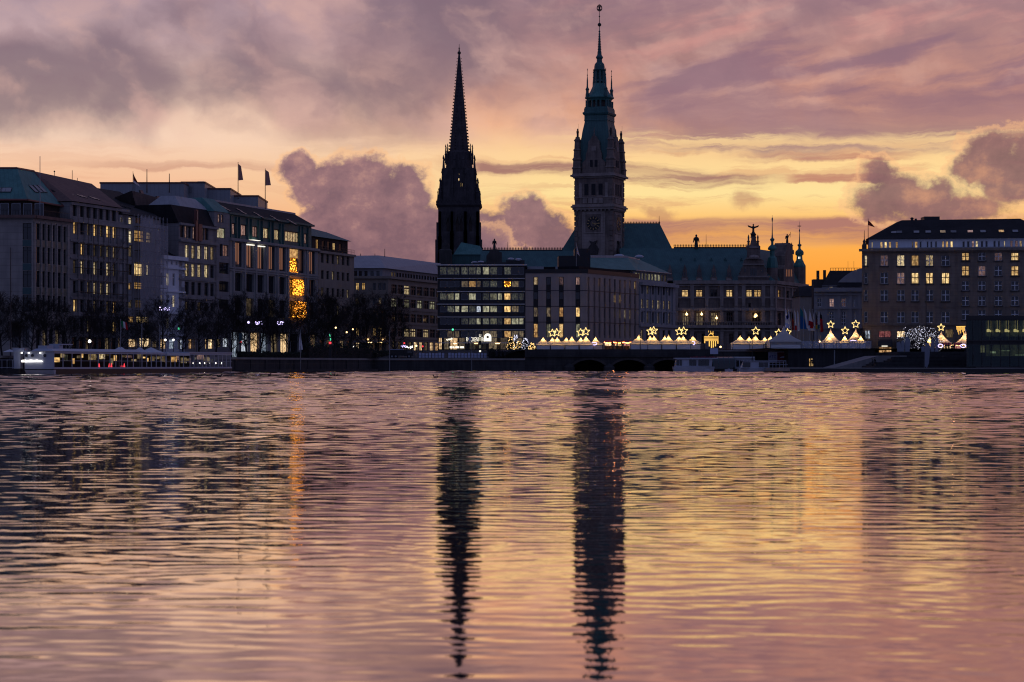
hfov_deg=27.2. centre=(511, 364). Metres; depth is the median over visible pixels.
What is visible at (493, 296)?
window
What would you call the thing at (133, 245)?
scaffolded house
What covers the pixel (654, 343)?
market tent
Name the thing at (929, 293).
window
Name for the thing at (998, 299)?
window
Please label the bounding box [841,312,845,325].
window
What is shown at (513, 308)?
window
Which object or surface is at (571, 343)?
market tent
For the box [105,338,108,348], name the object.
window
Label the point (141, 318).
bare tree
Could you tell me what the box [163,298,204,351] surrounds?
bare tree
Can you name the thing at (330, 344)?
traffic light
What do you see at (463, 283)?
window
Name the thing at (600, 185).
window
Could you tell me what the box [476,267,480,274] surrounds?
window
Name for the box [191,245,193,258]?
window
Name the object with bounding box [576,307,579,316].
window
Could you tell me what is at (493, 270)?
window
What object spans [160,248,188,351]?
white house
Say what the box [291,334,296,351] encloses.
window
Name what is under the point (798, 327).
flag
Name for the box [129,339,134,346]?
window
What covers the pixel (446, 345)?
window
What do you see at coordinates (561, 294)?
window
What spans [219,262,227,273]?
window
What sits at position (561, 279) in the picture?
window
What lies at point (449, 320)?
window
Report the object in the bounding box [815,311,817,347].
flag
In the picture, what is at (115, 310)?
bare tree
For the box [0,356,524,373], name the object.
quay
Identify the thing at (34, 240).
corner house
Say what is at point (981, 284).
window
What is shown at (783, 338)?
market tent
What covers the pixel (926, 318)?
flagpole
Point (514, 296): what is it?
window
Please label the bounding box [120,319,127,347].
flag
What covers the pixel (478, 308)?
window
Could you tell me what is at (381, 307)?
bare tree
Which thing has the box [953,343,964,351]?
market stall
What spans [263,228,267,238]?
window
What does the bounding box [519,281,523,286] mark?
window
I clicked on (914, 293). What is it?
window
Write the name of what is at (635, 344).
market tent
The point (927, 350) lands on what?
feather flag
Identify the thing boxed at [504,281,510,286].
window
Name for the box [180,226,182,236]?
window
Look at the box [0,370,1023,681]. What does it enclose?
water
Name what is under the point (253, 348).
window
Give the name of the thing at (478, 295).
window
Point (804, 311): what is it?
flag
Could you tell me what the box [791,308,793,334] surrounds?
flag
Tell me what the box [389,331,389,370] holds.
flagpole
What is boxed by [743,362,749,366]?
window
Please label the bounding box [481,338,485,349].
window
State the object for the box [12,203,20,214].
window
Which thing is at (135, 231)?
window
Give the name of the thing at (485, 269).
window
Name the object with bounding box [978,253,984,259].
window
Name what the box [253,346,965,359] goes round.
ground
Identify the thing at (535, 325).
window
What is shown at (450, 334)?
window
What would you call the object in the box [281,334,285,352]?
window
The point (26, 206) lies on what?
window
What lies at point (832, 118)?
sky
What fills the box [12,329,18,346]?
window
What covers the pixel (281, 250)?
window
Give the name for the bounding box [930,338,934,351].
feather flag
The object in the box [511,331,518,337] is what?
window
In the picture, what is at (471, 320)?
window
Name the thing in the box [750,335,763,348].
market tent
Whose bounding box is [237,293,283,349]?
bare tree
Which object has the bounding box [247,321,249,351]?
street lamp
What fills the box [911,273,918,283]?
window
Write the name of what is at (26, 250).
window
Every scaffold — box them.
[74,208,131,349]
[134,214,166,351]
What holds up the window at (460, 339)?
in the black office block at (486, 300)
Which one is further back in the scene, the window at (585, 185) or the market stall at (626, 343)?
the window at (585, 185)
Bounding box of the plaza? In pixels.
[875,352,1023,367]
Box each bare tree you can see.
[0,289,25,355]
[0,294,43,347]
[11,298,53,350]
[25,293,82,348]
[48,299,90,348]
[66,297,105,348]
[82,302,121,348]
[96,297,144,348]
[124,292,186,351]
[128,302,161,349]
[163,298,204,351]
[180,299,224,351]
[192,296,243,356]
[213,292,256,356]
[220,289,271,351]
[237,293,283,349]
[254,291,299,351]
[267,295,314,351]
[282,286,329,343]
[303,291,351,345]
[309,288,355,345]
[335,291,374,345]
[336,288,394,346]
[358,292,398,350]
[369,287,417,348]
[850,325,869,347]
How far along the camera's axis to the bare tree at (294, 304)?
405.93 m
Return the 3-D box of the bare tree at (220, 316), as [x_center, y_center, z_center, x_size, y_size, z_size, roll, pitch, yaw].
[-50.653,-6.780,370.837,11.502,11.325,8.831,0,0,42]
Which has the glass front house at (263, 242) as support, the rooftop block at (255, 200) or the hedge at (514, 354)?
the rooftop block at (255, 200)
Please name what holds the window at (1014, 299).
in the grand hotel
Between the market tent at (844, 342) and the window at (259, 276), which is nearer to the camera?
the market tent at (844, 342)
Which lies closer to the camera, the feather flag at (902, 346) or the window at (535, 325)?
the feather flag at (902, 346)
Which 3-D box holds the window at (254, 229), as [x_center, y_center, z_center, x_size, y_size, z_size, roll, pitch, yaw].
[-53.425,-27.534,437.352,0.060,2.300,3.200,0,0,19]
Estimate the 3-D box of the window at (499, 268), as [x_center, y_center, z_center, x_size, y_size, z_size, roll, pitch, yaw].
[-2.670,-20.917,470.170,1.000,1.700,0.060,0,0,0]
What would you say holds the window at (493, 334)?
in the black office block at (486, 300)
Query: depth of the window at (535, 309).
470.26 m
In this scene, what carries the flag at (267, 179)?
on the glass front house at (263, 242)
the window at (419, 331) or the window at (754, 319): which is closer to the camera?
the window at (419, 331)
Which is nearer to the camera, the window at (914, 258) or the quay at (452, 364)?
the quay at (452, 364)
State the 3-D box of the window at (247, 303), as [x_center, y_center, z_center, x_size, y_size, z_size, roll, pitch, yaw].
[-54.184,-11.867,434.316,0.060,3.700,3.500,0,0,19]
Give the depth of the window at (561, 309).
470.26 m
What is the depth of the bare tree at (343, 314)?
422.38 m
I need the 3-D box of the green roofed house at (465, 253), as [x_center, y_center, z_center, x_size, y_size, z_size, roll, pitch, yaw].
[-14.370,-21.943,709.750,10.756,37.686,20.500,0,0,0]
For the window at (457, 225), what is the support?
in the church tower
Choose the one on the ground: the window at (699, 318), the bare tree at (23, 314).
the bare tree at (23, 314)
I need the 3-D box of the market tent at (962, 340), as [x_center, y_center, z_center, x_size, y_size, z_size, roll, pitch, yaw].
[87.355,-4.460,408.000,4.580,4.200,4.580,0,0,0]
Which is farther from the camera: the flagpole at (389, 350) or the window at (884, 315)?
the window at (884, 315)
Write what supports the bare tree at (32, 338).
on the ground
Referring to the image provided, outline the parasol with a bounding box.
[145,347,163,352]
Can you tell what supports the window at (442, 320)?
in the black office block at (486, 300)
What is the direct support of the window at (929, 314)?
in the grand hotel
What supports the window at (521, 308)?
in the black office block at (486, 300)
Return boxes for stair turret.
[439,243,451,263]
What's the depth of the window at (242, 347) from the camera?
432.27 m
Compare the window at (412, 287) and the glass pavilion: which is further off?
the window at (412, 287)
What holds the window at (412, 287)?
in the hip roofed house at (416, 281)
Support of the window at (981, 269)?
in the grand hotel
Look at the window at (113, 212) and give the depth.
381.48 m
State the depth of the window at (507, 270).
470.26 m
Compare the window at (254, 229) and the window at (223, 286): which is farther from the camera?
the window at (254, 229)
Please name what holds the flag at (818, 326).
on the ground
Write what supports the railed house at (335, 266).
on the ground
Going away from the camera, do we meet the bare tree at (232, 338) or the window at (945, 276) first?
the bare tree at (232, 338)
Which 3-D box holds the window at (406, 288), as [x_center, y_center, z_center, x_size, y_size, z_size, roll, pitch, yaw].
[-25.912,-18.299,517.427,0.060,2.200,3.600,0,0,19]
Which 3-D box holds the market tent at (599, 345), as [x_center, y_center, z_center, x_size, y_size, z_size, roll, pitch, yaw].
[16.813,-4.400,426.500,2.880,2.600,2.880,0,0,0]
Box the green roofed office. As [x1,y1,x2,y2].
[525,254,678,340]
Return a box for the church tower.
[435,47,481,262]
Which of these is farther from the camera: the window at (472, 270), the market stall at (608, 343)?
the window at (472, 270)
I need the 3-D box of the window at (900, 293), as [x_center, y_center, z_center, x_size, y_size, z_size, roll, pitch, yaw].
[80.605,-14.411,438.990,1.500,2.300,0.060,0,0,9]
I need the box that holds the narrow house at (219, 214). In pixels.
[192,197,229,356]
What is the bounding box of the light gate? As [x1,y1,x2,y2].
[704,331,717,347]
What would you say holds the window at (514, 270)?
in the black office block at (486, 300)
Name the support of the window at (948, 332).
in the grand hotel
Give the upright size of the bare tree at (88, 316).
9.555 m
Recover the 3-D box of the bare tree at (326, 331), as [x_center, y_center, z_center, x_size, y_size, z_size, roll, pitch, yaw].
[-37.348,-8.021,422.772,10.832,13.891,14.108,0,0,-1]
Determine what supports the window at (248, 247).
in the glass front house at (263, 242)
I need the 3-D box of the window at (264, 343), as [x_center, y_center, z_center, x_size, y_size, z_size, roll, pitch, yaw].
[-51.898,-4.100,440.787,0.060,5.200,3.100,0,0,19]
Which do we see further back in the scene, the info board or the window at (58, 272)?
the info board
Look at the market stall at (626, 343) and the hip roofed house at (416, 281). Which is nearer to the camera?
the market stall at (626, 343)
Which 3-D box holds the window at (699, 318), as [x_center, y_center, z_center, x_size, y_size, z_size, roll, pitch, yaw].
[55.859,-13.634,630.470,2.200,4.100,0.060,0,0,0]
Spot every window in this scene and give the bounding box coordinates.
[0,203,8,214]
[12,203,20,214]
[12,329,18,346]
[23,203,31,214]
[23,223,30,239]
[23,247,30,262]
[23,271,30,286]
[23,295,30,310]
[23,326,28,346]
[35,203,43,215]
[36,223,38,239]
[36,247,38,262]
[36,271,38,286]
[36,329,38,348]
[42,224,43,239]
[42,247,43,263]
[42,271,43,287]
[58,226,59,241]
[58,249,59,264]
[58,272,59,288]
[72,338,75,348]
[79,337,82,348]
[80,206,82,216]
[99,209,101,219]
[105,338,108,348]
[111,338,114,348]
[112,210,114,220]
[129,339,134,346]
[134,230,142,241]
[134,263,140,275]
[134,282,140,288]
[135,300,140,307]
[169,339,172,348]
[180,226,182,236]
[184,226,186,237]
[185,245,187,256]
[185,264,187,275]
[185,282,187,294]
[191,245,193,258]
[191,264,193,276]
[191,282,193,294]
[210,247,212,259]
[210,265,212,277]
[210,284,212,295]
[217,228,223,237]
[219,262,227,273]
[219,281,227,291]
[223,245,226,255]
[231,332,236,356]
[235,242,240,266]
[235,273,239,290]
[241,224,245,235]
[241,332,246,350]
[246,243,251,267]
[246,274,251,291]
[246,298,251,315]
[251,333,256,351]
[252,226,256,237]
[258,245,262,268]
[258,275,261,292]
[261,333,265,352]
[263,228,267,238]
[269,246,273,269]
[269,276,272,293]
[271,336,276,351]
[274,229,277,239]
[279,248,283,270]
[279,277,283,293]
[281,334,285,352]
[284,231,297,242]
[290,278,296,294]
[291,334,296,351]
[299,250,302,272]
[301,334,306,351]
[309,251,313,273]
[309,280,312,296]
[391,284,395,293]
[404,286,408,294]
[411,286,414,294]
[411,314,414,322]
[417,287,421,295]
[417,300,421,308]
[417,315,421,322]
[417,329,421,336]
[423,287,427,295]
[423,301,427,308]
[423,315,427,322]
[423,329,427,337]
[430,288,433,296]
[430,301,433,309]
[430,316,433,323]
[430,330,433,337]
[439,338,441,349]
[440,267,446,274]
[440,281,446,286]
[440,293,446,299]
[440,306,446,311]
[440,318,446,323]
[440,331,446,337]
[444,338,448,349]
[447,267,454,274]
[447,281,454,286]
[447,293,454,299]
[447,306,454,311]
[447,318,454,323]
[447,331,454,337]
[450,338,457,349]
[455,267,458,274]
[456,218,458,230]
[459,338,464,349]
[461,267,467,274]
[461,281,467,286]
[461,293,467,299]
[461,306,467,311]
[461,318,467,323]
[461,331,467,337]
[469,218,471,230]
[469,267,475,274]
[469,281,475,286]
[469,293,475,299]
[469,306,475,311]
[469,318,475,323]
[469,331,475,337]
[469,338,475,349]
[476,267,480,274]
[476,281,480,286]
[476,293,480,299]
[476,306,480,311]
[476,318,480,323]
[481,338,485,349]
[483,267,488,274]
[483,281,488,286]
[483,293,488,299]
[483,306,488,311]
[483,318,488,323]
[489,338,496,349]
[490,267,496,274]
[490,281,496,286]
[490,293,496,299]
[490,306,496,311]
[490,318,496,323]
[490,331,496,337]
[498,267,501,274]
[500,338,507,349]
[504,267,510,274]
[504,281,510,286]
[504,293,510,299]
[504,306,510,311]
[504,318,510,323]
[504,331,510,337]
[511,267,518,274]
[511,281,518,286]
[511,293,518,299]
[511,306,518,311]
[511,318,518,323]
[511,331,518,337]
[511,338,522,349]
[519,267,523,274]
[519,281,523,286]
[519,293,523,299]
[519,306,523,311]
[519,318,523,323]
[519,331,523,337]
[533,277,537,284]
[533,292,537,298]
[533,307,537,316]
[533,323,537,337]
[546,277,550,284]
[546,292,550,298]
[546,307,550,316]
[546,323,550,337]
[559,277,563,284]
[559,292,563,298]
[559,307,563,316]
[559,323,563,337]
[576,277,579,284]
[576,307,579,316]
[576,323,579,337]
[584,184,587,194]
[591,184,594,194]
[599,183,601,194]
[682,290,687,296]
[682,312,688,324]
[696,290,702,296]
[696,312,702,324]
[710,290,716,296]
[711,312,717,324]
[726,290,732,296]
[726,312,732,324]
[729,334,732,343]
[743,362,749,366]
[746,290,751,296]
[752,312,759,324]
[754,290,760,296]
[829,298,833,306]
[829,312,833,325]
[841,298,845,306]
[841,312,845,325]
[865,330,869,338]
[878,331,890,337]
[879,347,891,351]
[881,255,887,265]
[881,273,887,283]
[881,290,887,300]
[881,312,887,322]
[897,255,903,265]
[897,273,903,283]
[897,290,903,300]
[897,312,903,322]
[897,331,904,337]
[911,255,918,265]
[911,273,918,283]
[911,290,918,300]
[911,312,918,322]
[926,255,932,265]
[926,273,932,283]
[926,290,932,300]
[927,312,932,322]
[942,256,948,265]
[942,273,948,283]
[942,290,948,300]
[942,312,948,322]
[945,329,952,337]
[962,253,968,259]
[962,266,968,275]
[962,281,968,289]
[962,296,968,305]
[962,310,968,319]
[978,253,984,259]
[978,266,984,275]
[978,281,984,289]
[978,296,984,305]
[978,310,984,315]
[995,253,1001,259]
[995,266,1001,275]
[995,281,1001,289]
[995,296,1001,305]
[995,310,1001,315]
[1011,253,1018,259]
[1011,266,1018,275]
[1011,281,1018,289]
[1011,296,1018,305]
[1011,310,1018,315]
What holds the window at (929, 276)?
in the grand hotel
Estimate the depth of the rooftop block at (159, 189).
455.00 m
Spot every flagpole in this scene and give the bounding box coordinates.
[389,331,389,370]
[926,280,926,342]
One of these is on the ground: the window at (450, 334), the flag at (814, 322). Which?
the flag at (814, 322)
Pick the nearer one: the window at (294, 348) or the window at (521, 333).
the window at (294, 348)
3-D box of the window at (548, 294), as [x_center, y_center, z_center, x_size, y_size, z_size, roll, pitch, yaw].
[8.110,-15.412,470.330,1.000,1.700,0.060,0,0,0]
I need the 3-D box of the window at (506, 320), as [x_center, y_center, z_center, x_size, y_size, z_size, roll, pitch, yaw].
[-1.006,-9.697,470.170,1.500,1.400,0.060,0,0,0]
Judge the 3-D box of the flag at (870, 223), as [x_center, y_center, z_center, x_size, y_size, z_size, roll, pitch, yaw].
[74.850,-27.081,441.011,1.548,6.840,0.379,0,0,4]
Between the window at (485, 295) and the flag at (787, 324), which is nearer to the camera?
the flag at (787, 324)
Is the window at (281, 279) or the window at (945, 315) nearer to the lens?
the window at (945, 315)
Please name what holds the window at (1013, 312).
in the grand hotel
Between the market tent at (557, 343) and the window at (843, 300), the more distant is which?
the window at (843, 300)
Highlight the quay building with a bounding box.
[774,349,875,367]
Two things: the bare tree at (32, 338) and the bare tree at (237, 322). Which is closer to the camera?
the bare tree at (32, 338)
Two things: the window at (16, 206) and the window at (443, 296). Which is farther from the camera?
the window at (443, 296)
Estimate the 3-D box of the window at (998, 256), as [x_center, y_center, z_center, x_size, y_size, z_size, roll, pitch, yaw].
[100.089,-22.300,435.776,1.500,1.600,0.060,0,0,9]
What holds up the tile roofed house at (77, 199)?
on the ground
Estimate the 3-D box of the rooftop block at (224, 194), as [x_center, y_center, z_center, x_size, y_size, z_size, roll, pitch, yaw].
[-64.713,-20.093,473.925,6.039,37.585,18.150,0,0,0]
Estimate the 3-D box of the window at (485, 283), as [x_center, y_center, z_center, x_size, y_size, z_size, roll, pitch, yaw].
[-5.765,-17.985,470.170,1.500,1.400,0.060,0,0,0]
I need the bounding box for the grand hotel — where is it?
[859,216,1023,351]
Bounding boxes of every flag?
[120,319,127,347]
[133,174,139,185]
[238,162,242,198]
[265,170,270,208]
[299,330,302,369]
[785,309,790,328]
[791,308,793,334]
[794,310,796,336]
[797,311,799,330]
[800,308,806,328]
[803,306,808,347]
[808,309,814,347]
[812,309,814,340]
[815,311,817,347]
[818,309,819,347]
[820,314,822,331]
[868,221,873,248]
[896,341,900,351]
[901,340,904,351]
[904,336,909,351]
[925,342,929,367]
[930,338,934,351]
[935,338,938,351]
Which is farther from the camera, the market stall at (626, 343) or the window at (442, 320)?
the window at (442, 320)
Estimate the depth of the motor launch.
386.42 m
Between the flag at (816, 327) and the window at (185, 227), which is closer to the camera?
the window at (185, 227)
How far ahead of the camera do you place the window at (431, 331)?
534.43 m
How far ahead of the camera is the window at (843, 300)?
479.30 m
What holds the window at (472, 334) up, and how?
in the black office block at (486, 300)
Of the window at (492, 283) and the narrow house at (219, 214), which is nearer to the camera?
the narrow house at (219, 214)
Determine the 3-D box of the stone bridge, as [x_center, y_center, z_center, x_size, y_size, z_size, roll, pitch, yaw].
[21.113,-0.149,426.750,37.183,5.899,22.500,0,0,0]
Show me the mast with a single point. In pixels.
(10, 300)
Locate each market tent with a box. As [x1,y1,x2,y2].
[536,337,550,348]
[550,337,564,348]
[565,336,578,348]
[579,336,593,348]
[592,337,602,348]
[629,335,647,348]
[648,336,661,348]
[661,335,675,348]
[676,335,690,348]
[689,336,700,348]
[730,335,749,348]
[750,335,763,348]
[761,337,766,347]
[766,326,800,347]
[821,329,839,347]
[825,336,833,347]
[840,335,849,347]
[848,328,865,347]
[855,336,865,347]
[938,331,951,351]
[955,331,965,351]
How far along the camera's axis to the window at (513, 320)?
470.26 m
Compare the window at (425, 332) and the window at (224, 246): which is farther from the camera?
the window at (425, 332)
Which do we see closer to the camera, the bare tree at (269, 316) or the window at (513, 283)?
the bare tree at (269, 316)
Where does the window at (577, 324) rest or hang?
in the pier fronted block at (602, 306)
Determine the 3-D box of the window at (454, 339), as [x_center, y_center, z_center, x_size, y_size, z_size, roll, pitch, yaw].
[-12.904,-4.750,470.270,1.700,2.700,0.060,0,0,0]
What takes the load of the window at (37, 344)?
in the corner house at (34, 240)
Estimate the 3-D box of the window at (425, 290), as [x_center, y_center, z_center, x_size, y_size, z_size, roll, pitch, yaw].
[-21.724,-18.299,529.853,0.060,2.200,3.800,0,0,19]
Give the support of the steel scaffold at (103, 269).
on the ground
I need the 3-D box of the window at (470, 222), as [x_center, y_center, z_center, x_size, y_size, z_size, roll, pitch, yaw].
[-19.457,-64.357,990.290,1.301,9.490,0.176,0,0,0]
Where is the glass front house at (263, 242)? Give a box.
[215,200,319,356]
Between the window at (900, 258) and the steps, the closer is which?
the steps
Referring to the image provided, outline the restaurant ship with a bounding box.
[21,344,232,373]
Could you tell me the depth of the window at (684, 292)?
630.49 m
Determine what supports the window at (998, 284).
in the grand hotel
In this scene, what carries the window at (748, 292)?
in the town hall
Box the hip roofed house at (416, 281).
[354,251,440,350]
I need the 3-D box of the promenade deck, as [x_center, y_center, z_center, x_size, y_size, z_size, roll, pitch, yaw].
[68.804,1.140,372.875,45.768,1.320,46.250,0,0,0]
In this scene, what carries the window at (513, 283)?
in the black office block at (486, 300)
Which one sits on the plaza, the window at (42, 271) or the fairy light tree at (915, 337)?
the fairy light tree at (915, 337)
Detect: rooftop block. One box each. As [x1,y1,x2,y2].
[99,182,188,197]
[181,181,214,197]
[207,188,240,202]
[234,195,267,207]
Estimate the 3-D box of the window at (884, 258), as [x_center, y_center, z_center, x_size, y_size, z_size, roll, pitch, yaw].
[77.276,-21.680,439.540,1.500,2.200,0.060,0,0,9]
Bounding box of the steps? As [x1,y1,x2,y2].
[862,352,975,367]
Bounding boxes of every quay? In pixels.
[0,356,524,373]
[713,350,779,367]
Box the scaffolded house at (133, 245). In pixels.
[98,188,162,349]
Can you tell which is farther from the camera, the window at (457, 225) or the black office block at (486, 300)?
the window at (457, 225)
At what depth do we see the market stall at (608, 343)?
423.71 m
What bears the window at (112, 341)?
in the tile roofed house at (77, 199)
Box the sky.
[0,0,1023,285]
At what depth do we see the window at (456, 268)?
470.26 m
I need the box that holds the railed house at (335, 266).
[311,228,355,347]
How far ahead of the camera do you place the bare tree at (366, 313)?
437.50 m
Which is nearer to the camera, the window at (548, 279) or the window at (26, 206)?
the window at (26, 206)
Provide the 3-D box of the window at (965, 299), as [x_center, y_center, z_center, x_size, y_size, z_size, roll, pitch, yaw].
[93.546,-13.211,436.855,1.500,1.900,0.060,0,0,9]
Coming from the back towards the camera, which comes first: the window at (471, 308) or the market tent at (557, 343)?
the window at (471, 308)
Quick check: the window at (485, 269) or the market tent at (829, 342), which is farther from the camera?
the window at (485, 269)
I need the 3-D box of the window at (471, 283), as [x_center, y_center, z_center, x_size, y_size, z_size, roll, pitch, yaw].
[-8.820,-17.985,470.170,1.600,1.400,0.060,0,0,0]
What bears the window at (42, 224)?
in the corner house at (34, 240)
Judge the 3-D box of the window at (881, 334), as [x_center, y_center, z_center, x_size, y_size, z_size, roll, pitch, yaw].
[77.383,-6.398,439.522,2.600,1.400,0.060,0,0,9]
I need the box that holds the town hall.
[480,4,808,348]
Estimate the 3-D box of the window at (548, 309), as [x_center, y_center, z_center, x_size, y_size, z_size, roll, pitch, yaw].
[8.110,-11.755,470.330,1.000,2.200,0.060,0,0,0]
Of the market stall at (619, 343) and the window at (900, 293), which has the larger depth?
the window at (900, 293)
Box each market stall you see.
[604,340,613,348]
[614,340,622,348]
[623,340,629,348]
[940,343,952,351]
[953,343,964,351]
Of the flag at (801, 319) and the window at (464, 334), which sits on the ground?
the flag at (801, 319)
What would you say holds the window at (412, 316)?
in the hip roofed house at (416, 281)
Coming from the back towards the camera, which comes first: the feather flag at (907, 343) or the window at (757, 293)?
the window at (757, 293)
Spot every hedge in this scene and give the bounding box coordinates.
[236,351,305,357]
[302,341,373,357]
[487,348,524,357]
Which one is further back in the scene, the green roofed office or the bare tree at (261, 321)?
the green roofed office
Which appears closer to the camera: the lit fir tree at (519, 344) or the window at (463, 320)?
the lit fir tree at (519, 344)
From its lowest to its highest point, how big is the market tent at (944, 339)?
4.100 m
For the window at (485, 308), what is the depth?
470.26 m
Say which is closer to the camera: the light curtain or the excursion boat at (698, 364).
the excursion boat at (698, 364)
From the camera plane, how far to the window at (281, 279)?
449.82 m
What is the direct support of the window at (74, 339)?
in the tile roofed house at (77, 199)
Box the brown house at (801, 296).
[792,286,811,347]
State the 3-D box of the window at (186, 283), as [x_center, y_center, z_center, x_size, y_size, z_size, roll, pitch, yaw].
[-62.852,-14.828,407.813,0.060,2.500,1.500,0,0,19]
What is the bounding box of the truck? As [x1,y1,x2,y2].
[390,349,413,357]
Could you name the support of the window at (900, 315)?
in the grand hotel
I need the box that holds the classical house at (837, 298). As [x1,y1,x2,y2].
[812,268,861,347]
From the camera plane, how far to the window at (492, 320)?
470.26 m
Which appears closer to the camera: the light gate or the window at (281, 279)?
the light gate
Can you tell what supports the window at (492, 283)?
in the black office block at (486, 300)
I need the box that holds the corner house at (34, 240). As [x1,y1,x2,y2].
[0,167,73,355]
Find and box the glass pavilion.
[966,316,1023,366]
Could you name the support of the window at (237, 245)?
in the glass front house at (263, 242)
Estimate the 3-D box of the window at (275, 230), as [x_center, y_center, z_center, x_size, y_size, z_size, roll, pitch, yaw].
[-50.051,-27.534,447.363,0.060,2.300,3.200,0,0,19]
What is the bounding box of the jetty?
[0,348,27,372]
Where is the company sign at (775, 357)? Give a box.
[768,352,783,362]
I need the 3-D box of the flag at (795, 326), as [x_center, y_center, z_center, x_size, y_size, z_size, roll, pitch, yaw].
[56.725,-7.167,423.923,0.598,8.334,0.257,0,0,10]
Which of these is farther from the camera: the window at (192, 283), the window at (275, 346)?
the window at (275, 346)
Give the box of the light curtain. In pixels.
[956,326,964,333]
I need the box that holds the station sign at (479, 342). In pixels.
[479,333,480,351]
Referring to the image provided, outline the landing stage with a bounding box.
[232,364,377,371]
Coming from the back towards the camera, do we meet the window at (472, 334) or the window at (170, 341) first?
the window at (472, 334)
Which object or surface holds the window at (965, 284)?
in the grand hotel
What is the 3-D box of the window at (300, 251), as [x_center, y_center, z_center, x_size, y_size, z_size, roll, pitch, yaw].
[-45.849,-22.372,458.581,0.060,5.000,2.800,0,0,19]
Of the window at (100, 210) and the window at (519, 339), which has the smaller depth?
the window at (100, 210)
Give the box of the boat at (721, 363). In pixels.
[712,357,736,371]
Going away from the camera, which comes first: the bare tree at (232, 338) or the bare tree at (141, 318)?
the bare tree at (141, 318)
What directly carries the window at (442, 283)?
in the black office block at (486, 300)
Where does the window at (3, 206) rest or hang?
in the corner house at (34, 240)
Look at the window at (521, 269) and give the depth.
470.26 m
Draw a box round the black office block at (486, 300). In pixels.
[436,258,526,349]
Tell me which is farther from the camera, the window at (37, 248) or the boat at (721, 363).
the boat at (721, 363)
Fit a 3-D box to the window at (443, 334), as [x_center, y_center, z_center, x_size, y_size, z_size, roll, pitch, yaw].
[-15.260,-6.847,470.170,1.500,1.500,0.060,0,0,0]
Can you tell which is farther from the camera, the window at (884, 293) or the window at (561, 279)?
the window at (561, 279)
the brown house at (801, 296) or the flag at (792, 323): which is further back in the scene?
the brown house at (801, 296)
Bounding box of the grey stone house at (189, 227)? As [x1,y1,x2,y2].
[134,196,218,356]
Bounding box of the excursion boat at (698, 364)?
[672,356,717,371]
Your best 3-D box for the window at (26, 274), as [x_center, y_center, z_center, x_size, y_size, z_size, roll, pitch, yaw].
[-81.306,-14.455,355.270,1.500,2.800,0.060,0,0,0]
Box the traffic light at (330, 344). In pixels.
[329,332,331,357]
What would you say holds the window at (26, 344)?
in the corner house at (34, 240)
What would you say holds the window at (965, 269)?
in the grand hotel
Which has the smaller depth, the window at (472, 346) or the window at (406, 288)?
the window at (472, 346)
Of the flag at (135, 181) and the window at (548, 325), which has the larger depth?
the window at (548, 325)
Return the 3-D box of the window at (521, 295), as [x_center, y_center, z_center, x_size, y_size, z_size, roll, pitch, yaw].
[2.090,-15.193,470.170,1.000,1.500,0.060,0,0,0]
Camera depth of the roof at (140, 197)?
413.12 m
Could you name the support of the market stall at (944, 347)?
on the plaza
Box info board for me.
[710,348,717,353]
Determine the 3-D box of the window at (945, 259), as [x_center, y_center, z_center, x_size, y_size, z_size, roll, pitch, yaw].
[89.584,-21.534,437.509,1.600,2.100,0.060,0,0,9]
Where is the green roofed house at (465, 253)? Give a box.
[452,242,481,263]
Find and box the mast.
[10,247,10,355]
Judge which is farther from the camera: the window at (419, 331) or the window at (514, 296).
the window at (419, 331)
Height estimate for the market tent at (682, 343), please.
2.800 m
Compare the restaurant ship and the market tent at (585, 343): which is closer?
the restaurant ship
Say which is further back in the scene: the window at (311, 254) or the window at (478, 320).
the window at (478, 320)
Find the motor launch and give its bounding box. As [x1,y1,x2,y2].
[739,361,787,371]
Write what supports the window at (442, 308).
in the black office block at (486, 300)
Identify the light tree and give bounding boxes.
[290,249,305,317]
[897,323,945,351]
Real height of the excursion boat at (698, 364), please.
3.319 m
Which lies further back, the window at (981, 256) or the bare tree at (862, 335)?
the window at (981, 256)
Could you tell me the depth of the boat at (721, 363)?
396.29 m
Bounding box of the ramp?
[823,355,906,367]
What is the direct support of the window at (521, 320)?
in the black office block at (486, 300)
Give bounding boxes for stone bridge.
[524,349,712,370]
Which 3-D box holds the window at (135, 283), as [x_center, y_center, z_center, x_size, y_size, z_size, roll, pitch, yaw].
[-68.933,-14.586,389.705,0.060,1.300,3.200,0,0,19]
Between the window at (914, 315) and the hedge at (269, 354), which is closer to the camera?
the hedge at (269, 354)
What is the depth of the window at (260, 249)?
439.72 m
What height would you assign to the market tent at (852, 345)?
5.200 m
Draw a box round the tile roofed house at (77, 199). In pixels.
[35,170,131,349]
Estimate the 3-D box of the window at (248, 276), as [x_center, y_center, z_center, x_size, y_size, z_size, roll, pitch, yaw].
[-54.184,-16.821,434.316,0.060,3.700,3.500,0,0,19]
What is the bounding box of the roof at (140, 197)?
[115,190,158,205]
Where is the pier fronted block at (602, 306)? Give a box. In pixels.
[525,249,638,348]
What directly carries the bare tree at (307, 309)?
on the ground
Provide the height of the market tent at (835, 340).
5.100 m
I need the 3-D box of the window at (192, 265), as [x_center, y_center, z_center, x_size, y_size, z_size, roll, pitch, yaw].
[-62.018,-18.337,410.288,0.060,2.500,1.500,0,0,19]
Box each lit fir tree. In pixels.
[506,337,515,349]
[514,334,518,349]
[515,341,523,349]
[520,338,528,348]
[528,342,535,348]
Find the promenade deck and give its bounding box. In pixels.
[764,368,1023,372]
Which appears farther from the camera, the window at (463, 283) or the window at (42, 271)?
the window at (463, 283)
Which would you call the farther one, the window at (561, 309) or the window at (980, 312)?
the window at (561, 309)

